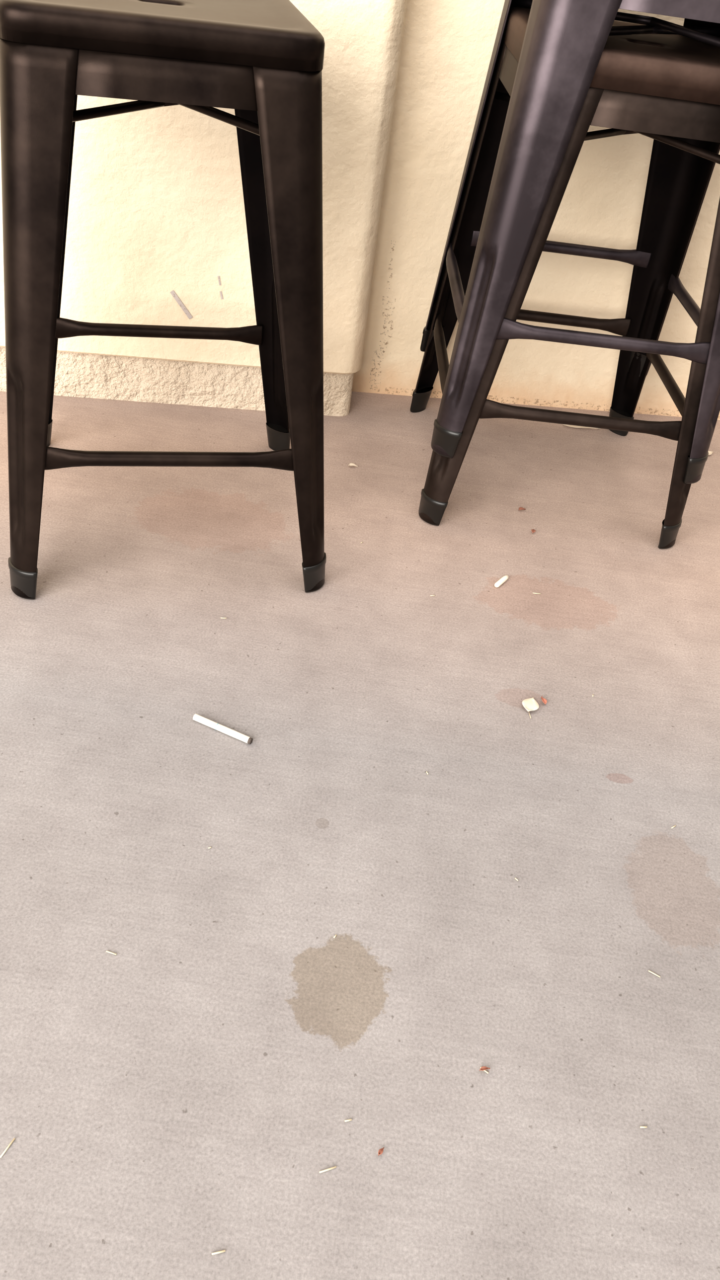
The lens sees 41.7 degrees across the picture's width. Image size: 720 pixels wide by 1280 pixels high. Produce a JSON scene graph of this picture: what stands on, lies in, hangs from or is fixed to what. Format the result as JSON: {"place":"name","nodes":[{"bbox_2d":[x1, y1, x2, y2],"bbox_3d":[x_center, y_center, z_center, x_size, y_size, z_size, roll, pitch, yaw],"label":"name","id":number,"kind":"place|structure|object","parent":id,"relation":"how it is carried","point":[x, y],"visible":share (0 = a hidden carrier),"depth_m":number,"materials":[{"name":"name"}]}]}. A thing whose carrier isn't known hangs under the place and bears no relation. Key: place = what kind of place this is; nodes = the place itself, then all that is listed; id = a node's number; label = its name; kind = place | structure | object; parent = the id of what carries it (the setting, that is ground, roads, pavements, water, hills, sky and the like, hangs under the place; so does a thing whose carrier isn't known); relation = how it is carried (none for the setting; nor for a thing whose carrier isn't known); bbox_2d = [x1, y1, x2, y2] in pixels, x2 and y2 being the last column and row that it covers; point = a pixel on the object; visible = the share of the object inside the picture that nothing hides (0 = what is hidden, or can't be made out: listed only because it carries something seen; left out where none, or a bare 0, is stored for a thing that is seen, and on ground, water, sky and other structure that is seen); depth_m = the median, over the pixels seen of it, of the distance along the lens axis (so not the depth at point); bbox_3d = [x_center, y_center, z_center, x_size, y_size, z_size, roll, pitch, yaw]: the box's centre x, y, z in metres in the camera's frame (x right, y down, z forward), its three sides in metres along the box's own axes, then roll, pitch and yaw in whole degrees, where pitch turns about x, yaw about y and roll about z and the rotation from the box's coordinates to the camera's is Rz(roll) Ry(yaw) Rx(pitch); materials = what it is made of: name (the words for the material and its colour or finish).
{"place":"outdoors","nodes":[
{"label":"outdoors","id":0,"kind":"place"},
{"bbox_2d":[0,391,719,1279],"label":"concrete ground","id":1,"kind":"structure","parent":0,"point":[214,1053],"depth_m":0.98,"materials":[{"name":"grey concrete"}]},
{"bbox_2d":[0,0,326,599],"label":"metal bar stool","id":2,"kind":"object","parent":1,"relation":"on","point":[256,65],"visible":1,"depth_m":1.01,"materials":[{"name":"black metal"}]},
{"bbox_2d":[0,346,353,416],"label":"base strip","id":3,"kind":"object","parent":1,"relation":"on","point":[93,376],"visible":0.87,"depth_m":1.68,"materials":[{"name":"paint"}]},
{"bbox_2d":[192,713,252,744],"bbox_3d":[-0.160,0.103,1.098,0.076,0.008,0.008,21,41,15],"label":"cigarette","id":4,"kind":"object","parent":1,"relation":"on","point":[223,729],"visible":1,"depth_m":1.09,"materials":[{"name":"white paper"}]},
{"bbox_2d":[0,541,675,1255],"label":"floor debris","id":5,"kind":"object","parent":1,"relation":"on","point":[344,1120],"visible":1,"depth_m":0.78,"materials":[{"name":"beige"}]},
{"bbox_2d":[494,574,508,587],"bbox_3d":[0.209,-0.087,1.395,0.008,0.007,0.033,30,44,24],"label":"cigarette butt","id":6,"kind":"object","parent":1,"relation":"on","point":[501,581],"visible":1,"depth_m":1.39,"materials":[{"name":"beige paper"}]},
{"bbox_2d":[522,696,539,718],"bbox_3d":[0.215,0.084,1.190,0.021,0.007,0.036,-2,41,-13],"label":"dry leaf","id":7,"kind":"object","parent":1,"relation":"on","point":[530,704],"visible":1,"depth_m":1.19,"materials":[{"name":"beige plant"}]},
{"bbox_2d":[348,410,713,1155],"bbox_3d":[0.133,-0.073,1.365,0.555,0.004,1.511,21,41,15],"label":"debris","id":8,"kind":"object","parent":1,"relation":"on","point":[381,1150],"visible":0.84,"depth_m":1.60,"materials":[{"name":"brown"}]},
{"bbox_2d":[540,694,547,705],"bbox_3d":[0.235,0.076,1.203,0.007,0.008,0.013,9,40,0],"label":"dried leaf fragment","id":9,"kind":"object","parent":1,"relation":"on","point":[544,700],"visible":1,"depth_m":1.20,"materials":[{"name":"brown plant"}]},
{"bbox_2d":[409,6,719,549],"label":"metal bar stool","id":10,"kind":"object","parent":1,"relation":"on","point":[662,91],"visible":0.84,"depth_m":1.41,"materials":[{"name":"brown metal"}]},
{"bbox_2d":[420,0,719,483],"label":"metal bar stool","id":11,"kind":"object","parent":10,"relation":"on","point":[563,44],"visible":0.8,"depth_m":1.24,"materials":[{"name":"black metal"}]},
{"bbox_2d":[351,0,719,419],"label":"stucco wall","id":12,"kind":"structure","parent":0,"point":[447,46],"depth_m":1.67,"materials":[{"name":"beige paint"}]},
{"bbox_2d":[0,0,407,374],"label":"pilaster","id":13,"kind":"object","parent":12,"relation":"attached to","point":[156,216],"visible":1,"depth_m":1.49,"materials":[{"name":"paint"}]},
{"bbox_2d":[169,275,223,319],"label":"scuff marks","id":14,"kind":"object","parent":13,"relation":"attached to","point":[179,302],"visible":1,"depth_m":1.57,"materials":[{"name":"beige paint"}]},
{"bbox_2d":[369,247,719,418],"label":"corner grime","id":15,"kind":"object","parent":12,"relation":"attached to","point":[386,343],"visible":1,"depth_m":1.86,"materials":[{"name":"beige soil"}]}
]}

